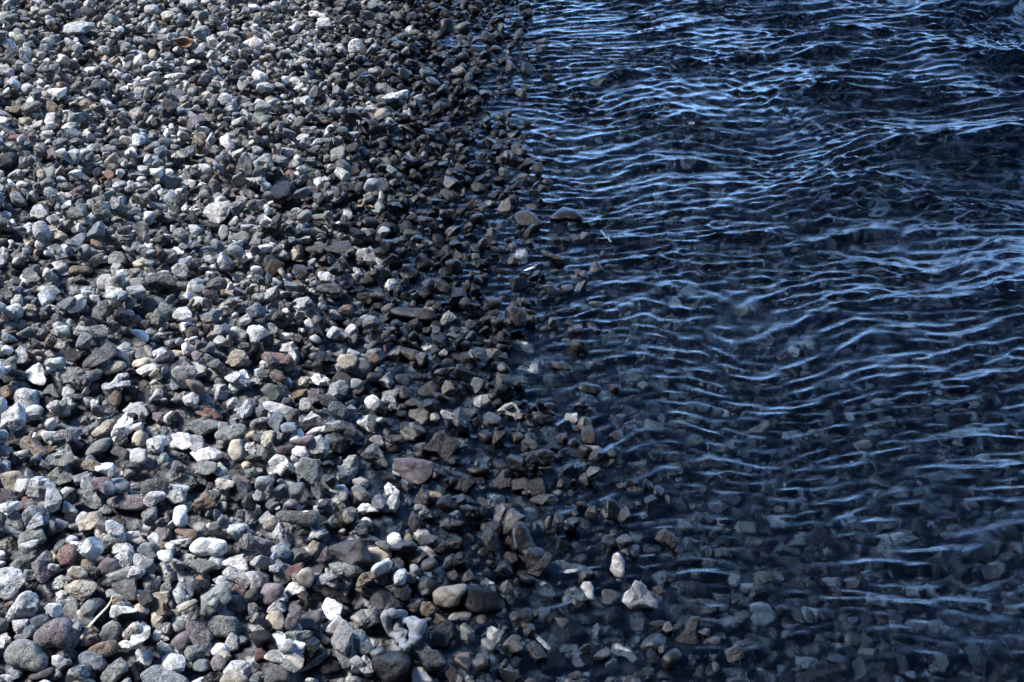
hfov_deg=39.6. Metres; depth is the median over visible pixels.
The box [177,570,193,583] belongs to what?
rock
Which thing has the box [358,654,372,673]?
rock
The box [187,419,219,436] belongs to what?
pebble
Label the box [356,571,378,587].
rock
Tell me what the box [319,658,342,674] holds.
pebble
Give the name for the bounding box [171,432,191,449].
rock
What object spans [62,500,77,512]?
rock
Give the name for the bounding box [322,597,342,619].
rock
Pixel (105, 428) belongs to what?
rock
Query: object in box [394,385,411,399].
pebble
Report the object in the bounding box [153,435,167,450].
pebble
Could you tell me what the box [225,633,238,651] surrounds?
pebble
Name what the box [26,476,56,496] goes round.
rock
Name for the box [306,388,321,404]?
rock
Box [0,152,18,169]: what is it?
pebble
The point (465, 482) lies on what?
rock
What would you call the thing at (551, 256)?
pebble
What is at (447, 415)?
rock
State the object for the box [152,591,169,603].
rock
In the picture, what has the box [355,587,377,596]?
pebble
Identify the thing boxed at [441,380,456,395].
rock
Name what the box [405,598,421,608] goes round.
pebble
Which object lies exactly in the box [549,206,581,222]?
pebble
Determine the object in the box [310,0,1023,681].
water
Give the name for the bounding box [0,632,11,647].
rock
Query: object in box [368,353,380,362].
pebble
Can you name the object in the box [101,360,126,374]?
pebble
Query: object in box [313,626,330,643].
rock
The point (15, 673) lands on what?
rock
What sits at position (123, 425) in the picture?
rock
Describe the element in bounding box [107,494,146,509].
pebble
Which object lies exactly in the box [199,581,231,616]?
rock
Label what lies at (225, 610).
rock
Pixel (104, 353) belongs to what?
rock
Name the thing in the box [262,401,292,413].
rock
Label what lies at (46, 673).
pebble
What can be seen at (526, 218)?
pebble
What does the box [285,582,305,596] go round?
pebble
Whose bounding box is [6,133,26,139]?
rock
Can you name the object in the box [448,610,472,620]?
rock
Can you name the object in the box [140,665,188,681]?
rock
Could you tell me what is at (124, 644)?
rock
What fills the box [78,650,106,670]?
pebble
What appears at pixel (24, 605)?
rock
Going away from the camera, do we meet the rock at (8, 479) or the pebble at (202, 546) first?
the pebble at (202, 546)
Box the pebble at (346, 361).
[337,354,357,369]
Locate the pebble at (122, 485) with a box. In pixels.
[111,477,130,493]
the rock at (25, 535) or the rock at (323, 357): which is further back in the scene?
the rock at (323, 357)
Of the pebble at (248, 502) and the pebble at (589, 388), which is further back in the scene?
the pebble at (589, 388)
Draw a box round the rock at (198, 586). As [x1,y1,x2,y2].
[191,579,210,593]
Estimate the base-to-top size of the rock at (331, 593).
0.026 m
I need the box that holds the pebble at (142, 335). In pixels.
[130,329,148,341]
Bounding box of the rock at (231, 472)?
[227,469,244,477]
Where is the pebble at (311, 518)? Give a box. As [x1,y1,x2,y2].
[276,510,320,526]
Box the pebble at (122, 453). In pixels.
[111,446,128,462]
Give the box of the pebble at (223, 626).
[207,615,241,637]
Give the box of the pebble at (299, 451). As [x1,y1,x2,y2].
[291,445,307,456]
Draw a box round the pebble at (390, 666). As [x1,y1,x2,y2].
[372,650,410,681]
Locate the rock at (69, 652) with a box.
[53,646,76,659]
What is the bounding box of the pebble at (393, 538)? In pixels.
[387,532,402,544]
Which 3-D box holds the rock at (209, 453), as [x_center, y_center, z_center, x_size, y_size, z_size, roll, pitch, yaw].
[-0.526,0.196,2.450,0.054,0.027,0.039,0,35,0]
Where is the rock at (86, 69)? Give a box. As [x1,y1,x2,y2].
[83,66,103,72]
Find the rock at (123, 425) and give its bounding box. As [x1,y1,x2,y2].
[111,412,133,436]
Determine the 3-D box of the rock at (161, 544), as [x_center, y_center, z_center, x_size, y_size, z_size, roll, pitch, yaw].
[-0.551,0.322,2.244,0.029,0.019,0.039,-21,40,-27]
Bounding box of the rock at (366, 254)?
[354,248,375,262]
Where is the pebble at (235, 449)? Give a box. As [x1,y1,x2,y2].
[229,438,242,460]
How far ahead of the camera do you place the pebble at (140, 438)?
2.48 m
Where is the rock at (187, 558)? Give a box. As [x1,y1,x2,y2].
[180,553,196,567]
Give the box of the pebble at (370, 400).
[364,394,379,410]
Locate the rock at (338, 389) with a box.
[326,380,349,399]
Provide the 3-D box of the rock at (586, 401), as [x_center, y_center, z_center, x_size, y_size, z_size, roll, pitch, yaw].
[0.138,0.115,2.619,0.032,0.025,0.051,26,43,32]
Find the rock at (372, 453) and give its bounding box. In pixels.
[361,443,387,467]
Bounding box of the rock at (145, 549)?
[137,542,155,558]
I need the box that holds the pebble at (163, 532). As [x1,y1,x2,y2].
[154,525,170,541]
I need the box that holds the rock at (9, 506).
[0,501,19,512]
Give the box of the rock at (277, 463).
[266,454,294,474]
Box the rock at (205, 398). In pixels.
[198,393,212,404]
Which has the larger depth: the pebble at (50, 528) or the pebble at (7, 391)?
the pebble at (7, 391)
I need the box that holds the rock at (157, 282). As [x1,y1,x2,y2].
[145,273,176,291]
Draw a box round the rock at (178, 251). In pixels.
[172,247,183,254]
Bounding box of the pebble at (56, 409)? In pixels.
[46,400,59,411]
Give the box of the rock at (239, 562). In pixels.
[222,554,248,570]
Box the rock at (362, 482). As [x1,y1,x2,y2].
[352,477,368,488]
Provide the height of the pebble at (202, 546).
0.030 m
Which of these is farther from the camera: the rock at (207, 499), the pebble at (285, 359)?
the pebble at (285, 359)
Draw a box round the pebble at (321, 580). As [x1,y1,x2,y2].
[316,572,338,588]
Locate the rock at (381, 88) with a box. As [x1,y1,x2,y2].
[374,83,388,94]
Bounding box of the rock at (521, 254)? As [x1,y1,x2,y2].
[516,250,526,257]
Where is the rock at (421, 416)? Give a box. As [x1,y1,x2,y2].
[408,408,429,424]
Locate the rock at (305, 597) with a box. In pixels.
[297,591,317,607]
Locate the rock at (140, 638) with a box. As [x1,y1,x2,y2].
[130,625,150,646]
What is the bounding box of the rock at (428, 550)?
[418,545,433,557]
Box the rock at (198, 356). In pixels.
[191,350,206,365]
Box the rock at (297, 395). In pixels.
[291,389,307,400]
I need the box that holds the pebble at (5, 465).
[0,459,10,473]
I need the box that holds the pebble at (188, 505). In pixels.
[177,502,192,511]
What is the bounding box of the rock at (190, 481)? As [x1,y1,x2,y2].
[177,475,196,491]
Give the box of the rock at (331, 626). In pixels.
[323,615,353,635]
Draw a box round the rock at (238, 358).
[225,348,248,366]
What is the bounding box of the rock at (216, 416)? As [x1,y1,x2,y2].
[195,407,222,420]
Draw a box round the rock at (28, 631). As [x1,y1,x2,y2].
[14,624,37,639]
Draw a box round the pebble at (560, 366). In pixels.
[552,361,571,370]
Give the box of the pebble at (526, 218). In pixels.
[514,210,540,227]
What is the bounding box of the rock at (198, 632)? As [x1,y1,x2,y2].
[186,619,210,646]
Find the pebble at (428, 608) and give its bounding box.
[420,601,436,616]
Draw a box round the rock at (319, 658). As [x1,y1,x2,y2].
[301,649,330,671]
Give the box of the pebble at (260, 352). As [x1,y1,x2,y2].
[255,344,264,359]
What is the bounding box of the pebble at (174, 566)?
[169,558,184,571]
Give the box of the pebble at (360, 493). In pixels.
[351,484,371,501]
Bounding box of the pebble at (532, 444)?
[522,438,538,450]
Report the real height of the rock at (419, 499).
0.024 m
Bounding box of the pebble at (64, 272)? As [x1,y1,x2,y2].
[59,269,70,275]
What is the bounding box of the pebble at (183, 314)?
[172,306,191,321]
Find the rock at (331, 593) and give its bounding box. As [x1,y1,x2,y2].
[321,586,350,604]
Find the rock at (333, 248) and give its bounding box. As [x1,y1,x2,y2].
[305,240,350,255]
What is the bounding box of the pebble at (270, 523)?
[263,515,277,530]
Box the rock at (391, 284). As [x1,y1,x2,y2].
[385,278,398,290]
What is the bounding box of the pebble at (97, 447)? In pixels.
[85,438,112,455]
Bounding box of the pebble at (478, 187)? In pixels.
[471,182,486,191]
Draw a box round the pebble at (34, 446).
[19,435,48,458]
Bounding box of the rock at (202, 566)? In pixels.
[190,557,216,577]
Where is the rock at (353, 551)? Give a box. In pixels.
[328,538,371,564]
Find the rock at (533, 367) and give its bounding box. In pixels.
[528,363,537,372]
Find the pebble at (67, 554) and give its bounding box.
[57,543,77,565]
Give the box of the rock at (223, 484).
[215,478,234,490]
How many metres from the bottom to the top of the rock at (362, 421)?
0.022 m
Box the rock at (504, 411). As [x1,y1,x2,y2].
[497,402,512,415]
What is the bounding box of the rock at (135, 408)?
[123,402,149,416]
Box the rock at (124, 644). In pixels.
[118,640,131,649]
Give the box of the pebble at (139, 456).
[129,448,147,464]
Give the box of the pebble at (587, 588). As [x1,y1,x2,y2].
[581,581,593,599]
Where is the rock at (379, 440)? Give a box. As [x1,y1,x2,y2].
[369,435,385,446]
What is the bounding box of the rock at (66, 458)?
[53,447,74,465]
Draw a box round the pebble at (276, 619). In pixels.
[266,611,285,630]
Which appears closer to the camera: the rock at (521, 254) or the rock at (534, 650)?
the rock at (534, 650)
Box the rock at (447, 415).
[440,410,465,423]
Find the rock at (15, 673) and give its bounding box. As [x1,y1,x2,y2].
[8,667,23,679]
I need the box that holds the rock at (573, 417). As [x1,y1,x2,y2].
[564,413,577,421]
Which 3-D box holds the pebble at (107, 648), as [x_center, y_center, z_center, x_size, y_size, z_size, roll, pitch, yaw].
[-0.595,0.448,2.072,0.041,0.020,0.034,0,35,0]
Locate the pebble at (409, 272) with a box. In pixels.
[398,265,417,279]
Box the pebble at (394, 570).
[388,564,404,582]
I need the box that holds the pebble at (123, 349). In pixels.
[116,343,130,359]
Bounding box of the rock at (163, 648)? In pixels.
[157,640,175,660]
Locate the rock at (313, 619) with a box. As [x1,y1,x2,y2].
[299,609,325,630]
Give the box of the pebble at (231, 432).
[214,424,246,440]
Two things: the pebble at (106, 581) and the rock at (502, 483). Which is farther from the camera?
the rock at (502, 483)
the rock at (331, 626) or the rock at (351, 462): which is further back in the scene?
the rock at (351, 462)
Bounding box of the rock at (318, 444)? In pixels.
[308,435,327,454]
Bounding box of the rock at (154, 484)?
[141,477,169,501]
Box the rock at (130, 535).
[125,531,140,539]
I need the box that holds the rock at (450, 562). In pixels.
[442,553,465,571]
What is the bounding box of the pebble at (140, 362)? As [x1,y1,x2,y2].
[131,357,148,367]
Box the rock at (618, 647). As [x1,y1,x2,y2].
[615,644,631,651]
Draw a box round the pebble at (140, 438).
[132,429,148,446]
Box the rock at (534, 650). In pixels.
[523,641,547,660]
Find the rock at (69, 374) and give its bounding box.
[60,367,85,382]
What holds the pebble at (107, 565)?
on the pebble bed
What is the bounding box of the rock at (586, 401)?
[574,395,598,408]
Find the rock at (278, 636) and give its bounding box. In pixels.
[272,631,286,648]
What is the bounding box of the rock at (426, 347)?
[421,344,431,350]
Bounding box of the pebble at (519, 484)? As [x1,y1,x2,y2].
[511,477,529,491]
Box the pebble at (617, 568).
[610,552,624,577]
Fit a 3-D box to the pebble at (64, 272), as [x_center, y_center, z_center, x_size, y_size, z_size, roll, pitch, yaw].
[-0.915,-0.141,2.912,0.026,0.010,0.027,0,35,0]
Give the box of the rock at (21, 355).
[15,346,27,363]
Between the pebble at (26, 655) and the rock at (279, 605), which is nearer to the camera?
the pebble at (26, 655)
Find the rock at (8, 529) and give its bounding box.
[1,523,22,537]
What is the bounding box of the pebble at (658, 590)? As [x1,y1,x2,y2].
[653,585,664,594]
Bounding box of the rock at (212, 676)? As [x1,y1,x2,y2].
[201,672,222,681]
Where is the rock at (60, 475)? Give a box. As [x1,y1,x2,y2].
[47,466,72,484]
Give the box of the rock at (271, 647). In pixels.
[267,644,277,650]
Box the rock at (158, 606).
[150,597,171,615]
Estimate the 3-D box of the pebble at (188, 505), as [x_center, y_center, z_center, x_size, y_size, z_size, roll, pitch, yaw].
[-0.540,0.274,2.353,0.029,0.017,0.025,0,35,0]
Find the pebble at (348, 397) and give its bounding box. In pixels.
[343,394,356,406]
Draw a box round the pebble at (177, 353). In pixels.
[172,350,182,356]
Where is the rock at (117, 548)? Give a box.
[110,542,134,555]
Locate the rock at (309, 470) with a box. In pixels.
[295,457,322,485]
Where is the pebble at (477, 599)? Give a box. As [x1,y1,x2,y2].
[461,585,504,613]
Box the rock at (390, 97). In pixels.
[382,89,408,101]
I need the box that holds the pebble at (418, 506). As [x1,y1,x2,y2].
[414,504,426,508]
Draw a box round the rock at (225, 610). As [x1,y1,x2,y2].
[217,605,233,615]
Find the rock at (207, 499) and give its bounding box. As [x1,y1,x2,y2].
[191,489,217,511]
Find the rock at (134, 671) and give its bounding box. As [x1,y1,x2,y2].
[119,660,143,681]
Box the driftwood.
[380,608,426,652]
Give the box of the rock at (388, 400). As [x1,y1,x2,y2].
[381,393,398,409]
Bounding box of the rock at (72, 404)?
[61,397,77,409]
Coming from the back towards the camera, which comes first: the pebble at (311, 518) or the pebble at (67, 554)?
the pebble at (311, 518)
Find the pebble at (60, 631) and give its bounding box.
[33,615,76,649]
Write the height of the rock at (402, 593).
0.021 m
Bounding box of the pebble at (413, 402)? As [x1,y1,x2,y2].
[405,397,429,411]
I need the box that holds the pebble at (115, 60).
[111,56,118,63]
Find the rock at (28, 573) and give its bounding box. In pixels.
[22,569,33,581]
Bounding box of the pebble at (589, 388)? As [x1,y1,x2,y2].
[577,382,600,394]
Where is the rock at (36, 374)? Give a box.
[26,363,46,385]
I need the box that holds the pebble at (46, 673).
[28,667,54,679]
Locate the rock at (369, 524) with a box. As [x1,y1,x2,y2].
[352,519,374,532]
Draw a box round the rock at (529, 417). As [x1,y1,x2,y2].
[525,413,533,420]
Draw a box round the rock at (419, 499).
[414,488,427,504]
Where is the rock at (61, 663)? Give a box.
[52,655,71,670]
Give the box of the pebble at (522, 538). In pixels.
[511,521,536,554]
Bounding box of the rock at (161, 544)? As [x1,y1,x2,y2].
[155,541,167,549]
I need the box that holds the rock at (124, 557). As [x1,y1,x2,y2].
[114,549,132,567]
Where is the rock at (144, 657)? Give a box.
[135,649,153,668]
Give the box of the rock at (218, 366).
[206,359,227,373]
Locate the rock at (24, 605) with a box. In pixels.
[6,590,38,622]
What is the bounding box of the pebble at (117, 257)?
[108,251,126,264]
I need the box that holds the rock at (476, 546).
[472,544,479,549]
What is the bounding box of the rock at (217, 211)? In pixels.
[203,200,230,222]
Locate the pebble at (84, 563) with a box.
[80,559,94,572]
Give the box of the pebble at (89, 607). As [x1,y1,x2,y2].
[80,600,98,616]
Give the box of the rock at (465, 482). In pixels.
[454,473,475,492]
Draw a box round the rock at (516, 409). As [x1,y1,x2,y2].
[511,402,521,417]
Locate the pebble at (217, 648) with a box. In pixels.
[211,643,229,655]
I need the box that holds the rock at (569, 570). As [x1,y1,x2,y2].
[565,569,576,572]
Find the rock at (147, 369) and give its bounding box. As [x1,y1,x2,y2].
[136,363,160,375]
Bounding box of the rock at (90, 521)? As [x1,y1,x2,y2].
[78,510,102,531]
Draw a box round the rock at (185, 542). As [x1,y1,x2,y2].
[169,538,194,547]
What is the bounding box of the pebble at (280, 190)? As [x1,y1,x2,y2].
[268,180,291,199]
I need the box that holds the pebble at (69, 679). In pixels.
[65,665,91,681]
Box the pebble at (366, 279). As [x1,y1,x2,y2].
[360,271,376,285]
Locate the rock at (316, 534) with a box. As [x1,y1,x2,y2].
[304,527,328,541]
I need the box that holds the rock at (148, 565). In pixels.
[139,558,155,577]
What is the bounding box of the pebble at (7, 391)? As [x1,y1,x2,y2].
[0,384,18,398]
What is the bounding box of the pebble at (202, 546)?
[189,537,227,555]
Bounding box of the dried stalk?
[357,199,373,207]
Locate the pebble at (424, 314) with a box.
[390,307,435,320]
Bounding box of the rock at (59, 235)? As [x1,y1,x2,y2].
[49,229,67,240]
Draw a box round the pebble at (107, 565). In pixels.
[97,557,121,575]
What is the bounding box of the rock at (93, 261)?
[83,253,104,267]
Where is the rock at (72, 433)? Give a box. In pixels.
[64,426,82,441]
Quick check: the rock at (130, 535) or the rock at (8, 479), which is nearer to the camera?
the rock at (130, 535)
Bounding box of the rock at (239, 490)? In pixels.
[229,481,251,501]
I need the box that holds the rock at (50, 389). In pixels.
[43,383,59,397]
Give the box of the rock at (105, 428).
[91,419,115,437]
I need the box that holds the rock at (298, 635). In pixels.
[286,630,311,641]
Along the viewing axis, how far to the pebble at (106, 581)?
2.18 m
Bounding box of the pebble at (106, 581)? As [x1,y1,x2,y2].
[98,566,131,588]
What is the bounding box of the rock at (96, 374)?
[84,367,103,381]
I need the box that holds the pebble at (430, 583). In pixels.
[416,577,437,596]
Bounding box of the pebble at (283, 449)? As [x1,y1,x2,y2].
[275,444,296,454]
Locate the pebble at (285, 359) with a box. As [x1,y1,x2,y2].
[261,352,293,365]
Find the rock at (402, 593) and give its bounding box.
[385,584,411,602]
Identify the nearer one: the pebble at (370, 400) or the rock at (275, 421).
the rock at (275, 421)
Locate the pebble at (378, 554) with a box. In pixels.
[368,546,391,562]
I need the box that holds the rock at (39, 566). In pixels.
[31,550,53,583]
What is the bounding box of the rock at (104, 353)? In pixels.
[82,342,117,367]
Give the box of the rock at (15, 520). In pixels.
[4,512,23,529]
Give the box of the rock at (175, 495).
[166,484,185,503]
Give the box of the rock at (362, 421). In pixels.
[357,415,374,432]
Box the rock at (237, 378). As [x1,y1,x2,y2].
[224,372,249,386]
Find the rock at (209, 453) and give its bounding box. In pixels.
[190,446,222,460]
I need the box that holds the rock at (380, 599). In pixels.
[370,590,401,609]
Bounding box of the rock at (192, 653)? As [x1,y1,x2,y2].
[184,644,209,661]
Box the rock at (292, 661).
[264,649,303,672]
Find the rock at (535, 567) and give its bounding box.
[525,552,552,576]
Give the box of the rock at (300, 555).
[289,548,310,564]
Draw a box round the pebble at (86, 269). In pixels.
[69,264,92,274]
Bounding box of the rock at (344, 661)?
[337,644,360,669]
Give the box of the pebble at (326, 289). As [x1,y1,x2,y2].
[315,283,342,294]
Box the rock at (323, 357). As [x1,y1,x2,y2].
[313,349,336,365]
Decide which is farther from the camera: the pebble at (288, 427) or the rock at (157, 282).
the rock at (157, 282)
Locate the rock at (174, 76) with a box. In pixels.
[164,73,185,80]
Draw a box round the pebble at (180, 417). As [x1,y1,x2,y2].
[175,410,186,421]
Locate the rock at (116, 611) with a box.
[109,605,136,617]
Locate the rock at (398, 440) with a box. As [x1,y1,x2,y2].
[384,435,406,446]
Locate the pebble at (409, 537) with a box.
[403,533,413,540]
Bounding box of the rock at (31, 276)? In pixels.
[22,268,40,288]
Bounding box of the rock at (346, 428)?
[335,420,356,436]
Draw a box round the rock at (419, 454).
[414,450,424,457]
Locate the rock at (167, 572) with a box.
[158,561,176,582]
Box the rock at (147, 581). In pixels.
[142,574,159,591]
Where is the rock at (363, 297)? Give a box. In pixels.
[357,292,378,304]
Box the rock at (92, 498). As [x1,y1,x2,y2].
[83,487,102,508]
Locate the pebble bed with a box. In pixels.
[0,0,749,681]
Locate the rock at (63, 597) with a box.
[56,590,77,607]
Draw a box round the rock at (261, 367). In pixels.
[254,365,266,378]
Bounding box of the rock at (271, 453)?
[267,444,274,458]
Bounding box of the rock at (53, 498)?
[45,487,61,512]
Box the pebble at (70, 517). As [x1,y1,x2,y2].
[64,513,77,522]
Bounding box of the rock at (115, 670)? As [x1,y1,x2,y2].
[100,657,128,681]
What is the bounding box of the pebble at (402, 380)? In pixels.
[394,374,410,385]
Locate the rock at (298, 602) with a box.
[288,600,306,611]
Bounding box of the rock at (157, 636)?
[152,629,168,641]
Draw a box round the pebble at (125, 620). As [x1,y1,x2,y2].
[112,610,146,627]
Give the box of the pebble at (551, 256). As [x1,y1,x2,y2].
[541,250,563,261]
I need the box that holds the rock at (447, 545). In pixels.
[434,538,462,552]
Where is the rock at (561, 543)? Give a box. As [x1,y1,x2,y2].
[555,538,569,548]
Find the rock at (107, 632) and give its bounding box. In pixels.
[99,620,124,641]
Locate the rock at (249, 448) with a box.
[243,442,256,454]
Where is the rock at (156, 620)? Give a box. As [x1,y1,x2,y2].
[150,612,162,629]
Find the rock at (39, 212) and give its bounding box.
[30,204,48,220]
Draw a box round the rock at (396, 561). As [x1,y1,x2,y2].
[392,558,403,566]
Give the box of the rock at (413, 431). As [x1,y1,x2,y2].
[397,421,425,440]
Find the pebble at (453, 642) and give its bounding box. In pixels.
[446,639,456,647]
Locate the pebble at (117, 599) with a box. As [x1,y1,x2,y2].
[112,596,124,604]
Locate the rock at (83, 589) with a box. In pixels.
[65,577,96,600]
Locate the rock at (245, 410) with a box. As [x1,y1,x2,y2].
[236,400,252,418]
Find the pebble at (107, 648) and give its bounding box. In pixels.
[88,640,117,656]
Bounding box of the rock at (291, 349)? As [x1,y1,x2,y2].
[278,341,299,361]
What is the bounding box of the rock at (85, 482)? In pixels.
[80,472,94,488]
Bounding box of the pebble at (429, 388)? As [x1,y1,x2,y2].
[418,380,439,395]
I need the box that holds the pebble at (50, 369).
[46,366,57,371]
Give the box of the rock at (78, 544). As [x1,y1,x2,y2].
[70,541,84,560]
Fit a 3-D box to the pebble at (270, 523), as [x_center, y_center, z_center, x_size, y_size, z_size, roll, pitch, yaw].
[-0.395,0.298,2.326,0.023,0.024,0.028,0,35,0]
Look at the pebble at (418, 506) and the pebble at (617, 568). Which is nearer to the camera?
the pebble at (617, 568)
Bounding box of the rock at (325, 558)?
[318,546,332,566]
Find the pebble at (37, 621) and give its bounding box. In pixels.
[28,614,50,628]
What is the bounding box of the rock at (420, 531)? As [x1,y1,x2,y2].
[413,528,430,539]
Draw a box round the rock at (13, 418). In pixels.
[0,400,26,433]
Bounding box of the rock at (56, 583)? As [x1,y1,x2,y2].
[45,575,64,591]
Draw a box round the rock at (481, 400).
[473,394,491,406]
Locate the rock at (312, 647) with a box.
[302,636,319,659]
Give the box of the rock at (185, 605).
[176,599,197,611]
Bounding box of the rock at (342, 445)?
[331,432,350,452]
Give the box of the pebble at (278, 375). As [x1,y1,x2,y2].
[270,369,286,382]
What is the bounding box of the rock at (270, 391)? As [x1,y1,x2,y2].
[261,383,288,400]
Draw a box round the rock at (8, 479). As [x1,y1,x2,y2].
[0,471,24,494]
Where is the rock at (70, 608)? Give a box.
[63,601,80,619]
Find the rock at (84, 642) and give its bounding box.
[79,634,97,647]
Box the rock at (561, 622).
[555,617,568,627]
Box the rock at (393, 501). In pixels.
[385,492,399,512]
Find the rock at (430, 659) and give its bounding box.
[412,641,445,671]
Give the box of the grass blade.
[79,595,112,639]
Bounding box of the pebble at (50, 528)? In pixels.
[44,518,57,534]
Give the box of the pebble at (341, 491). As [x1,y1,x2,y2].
[329,484,347,501]
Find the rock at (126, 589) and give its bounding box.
[111,577,137,602]
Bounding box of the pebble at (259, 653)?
[254,648,266,662]
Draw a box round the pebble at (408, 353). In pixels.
[400,346,428,362]
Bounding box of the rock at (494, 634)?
[487,626,503,641]
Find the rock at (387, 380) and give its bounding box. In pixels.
[378,372,393,388]
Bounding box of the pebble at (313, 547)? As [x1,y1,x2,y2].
[307,540,319,556]
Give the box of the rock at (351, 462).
[341,455,358,475]
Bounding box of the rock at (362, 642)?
[353,629,372,654]
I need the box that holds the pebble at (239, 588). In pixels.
[232,583,245,594]
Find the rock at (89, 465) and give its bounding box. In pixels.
[77,458,100,473]
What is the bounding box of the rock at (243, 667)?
[223,660,251,677]
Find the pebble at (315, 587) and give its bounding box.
[311,584,327,591]
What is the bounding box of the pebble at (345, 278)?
[339,274,355,285]
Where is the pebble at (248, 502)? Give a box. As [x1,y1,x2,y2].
[241,491,255,510]
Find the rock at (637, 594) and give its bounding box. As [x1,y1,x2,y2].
[622,580,657,608]
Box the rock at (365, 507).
[357,503,378,512]
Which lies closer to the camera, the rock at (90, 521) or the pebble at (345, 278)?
the rock at (90, 521)
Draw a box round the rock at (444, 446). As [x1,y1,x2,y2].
[423,433,459,458]
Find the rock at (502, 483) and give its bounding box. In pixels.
[493,478,512,488]
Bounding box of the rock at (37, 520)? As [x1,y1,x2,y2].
[26,512,43,529]
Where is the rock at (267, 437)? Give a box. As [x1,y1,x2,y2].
[260,430,275,447]
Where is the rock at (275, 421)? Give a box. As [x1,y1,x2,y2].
[268,411,283,431]
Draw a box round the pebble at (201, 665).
[192,659,210,671]
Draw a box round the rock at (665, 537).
[655,528,677,549]
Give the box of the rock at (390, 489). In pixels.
[384,482,399,495]
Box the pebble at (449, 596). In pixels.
[431,584,466,607]
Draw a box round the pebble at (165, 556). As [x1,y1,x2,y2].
[157,550,172,562]
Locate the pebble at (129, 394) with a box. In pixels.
[121,385,137,402]
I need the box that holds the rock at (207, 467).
[194,460,217,474]
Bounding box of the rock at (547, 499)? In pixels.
[530,494,557,505]
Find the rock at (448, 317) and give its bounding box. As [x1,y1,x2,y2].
[440,310,455,325]
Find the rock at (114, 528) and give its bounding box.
[105,519,123,535]
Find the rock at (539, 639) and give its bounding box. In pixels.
[534,634,549,649]
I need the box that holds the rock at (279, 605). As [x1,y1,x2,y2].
[267,600,286,612]
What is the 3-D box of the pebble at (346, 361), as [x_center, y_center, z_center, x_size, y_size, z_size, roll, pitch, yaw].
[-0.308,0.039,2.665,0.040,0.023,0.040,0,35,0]
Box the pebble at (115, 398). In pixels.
[109,389,121,406]
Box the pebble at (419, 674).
[411,666,433,681]
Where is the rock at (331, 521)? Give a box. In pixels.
[322,514,337,527]
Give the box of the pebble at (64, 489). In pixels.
[61,487,71,493]
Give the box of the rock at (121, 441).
[112,434,128,448]
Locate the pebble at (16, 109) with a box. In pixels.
[5,104,21,115]
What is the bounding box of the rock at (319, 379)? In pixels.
[310,373,330,385]
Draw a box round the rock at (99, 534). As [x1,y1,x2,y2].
[94,529,106,542]
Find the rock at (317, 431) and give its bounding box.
[305,425,326,435]
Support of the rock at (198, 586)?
on the pebble bed
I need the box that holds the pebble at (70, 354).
[64,348,84,361]
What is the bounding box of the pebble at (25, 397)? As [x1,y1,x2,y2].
[14,388,39,414]
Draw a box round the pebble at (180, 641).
[171,631,189,650]
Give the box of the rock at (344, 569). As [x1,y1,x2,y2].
[329,562,362,577]
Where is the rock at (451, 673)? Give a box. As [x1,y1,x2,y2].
[445,664,457,681]
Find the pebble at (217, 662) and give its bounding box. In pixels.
[210,655,225,671]
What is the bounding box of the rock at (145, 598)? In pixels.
[138,590,153,607]
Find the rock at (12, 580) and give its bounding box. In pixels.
[0,567,24,598]
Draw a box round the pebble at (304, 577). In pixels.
[296,567,313,586]
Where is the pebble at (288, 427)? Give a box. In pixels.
[280,422,296,432]
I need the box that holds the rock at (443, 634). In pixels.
[430,622,456,646]
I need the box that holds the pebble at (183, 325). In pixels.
[180,322,195,331]
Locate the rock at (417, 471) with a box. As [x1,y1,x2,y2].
[392,457,432,484]
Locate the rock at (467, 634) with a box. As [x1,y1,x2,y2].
[460,622,474,643]
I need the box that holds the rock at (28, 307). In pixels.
[22,303,37,312]
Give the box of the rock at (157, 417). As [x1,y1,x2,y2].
[152,412,166,423]
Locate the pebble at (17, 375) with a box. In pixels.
[1,370,26,382]
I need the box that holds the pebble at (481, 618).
[477,614,486,622]
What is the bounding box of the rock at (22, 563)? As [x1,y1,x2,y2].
[9,555,37,571]
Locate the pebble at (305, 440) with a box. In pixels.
[290,435,313,446]
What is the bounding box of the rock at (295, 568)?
[285,562,303,576]
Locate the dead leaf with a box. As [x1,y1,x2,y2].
[175,38,194,46]
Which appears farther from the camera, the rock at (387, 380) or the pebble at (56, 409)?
the rock at (387, 380)
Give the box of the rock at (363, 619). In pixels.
[350,607,379,629]
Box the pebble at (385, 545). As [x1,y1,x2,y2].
[375,541,391,551]
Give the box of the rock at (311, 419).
[298,411,325,431]
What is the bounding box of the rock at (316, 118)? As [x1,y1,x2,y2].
[311,114,329,123]
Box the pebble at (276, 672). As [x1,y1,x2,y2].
[264,661,296,681]
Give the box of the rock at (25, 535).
[18,528,45,549]
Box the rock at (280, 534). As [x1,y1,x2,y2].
[272,522,291,547]
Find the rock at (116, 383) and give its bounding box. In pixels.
[104,375,130,391]
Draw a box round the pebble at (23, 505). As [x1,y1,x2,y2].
[15,499,36,512]
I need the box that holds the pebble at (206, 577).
[195,573,210,580]
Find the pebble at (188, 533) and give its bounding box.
[175,527,197,538]
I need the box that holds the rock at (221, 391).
[214,384,229,399]
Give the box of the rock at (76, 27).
[61,21,95,35]
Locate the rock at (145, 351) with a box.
[135,344,154,358]
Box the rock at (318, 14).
[308,10,324,17]
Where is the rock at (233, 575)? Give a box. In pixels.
[222,566,249,588]
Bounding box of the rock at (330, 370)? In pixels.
[320,366,336,375]
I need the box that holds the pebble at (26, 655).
[4,639,47,671]
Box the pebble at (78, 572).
[67,566,87,578]
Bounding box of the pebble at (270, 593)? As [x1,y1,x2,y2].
[260,583,283,604]

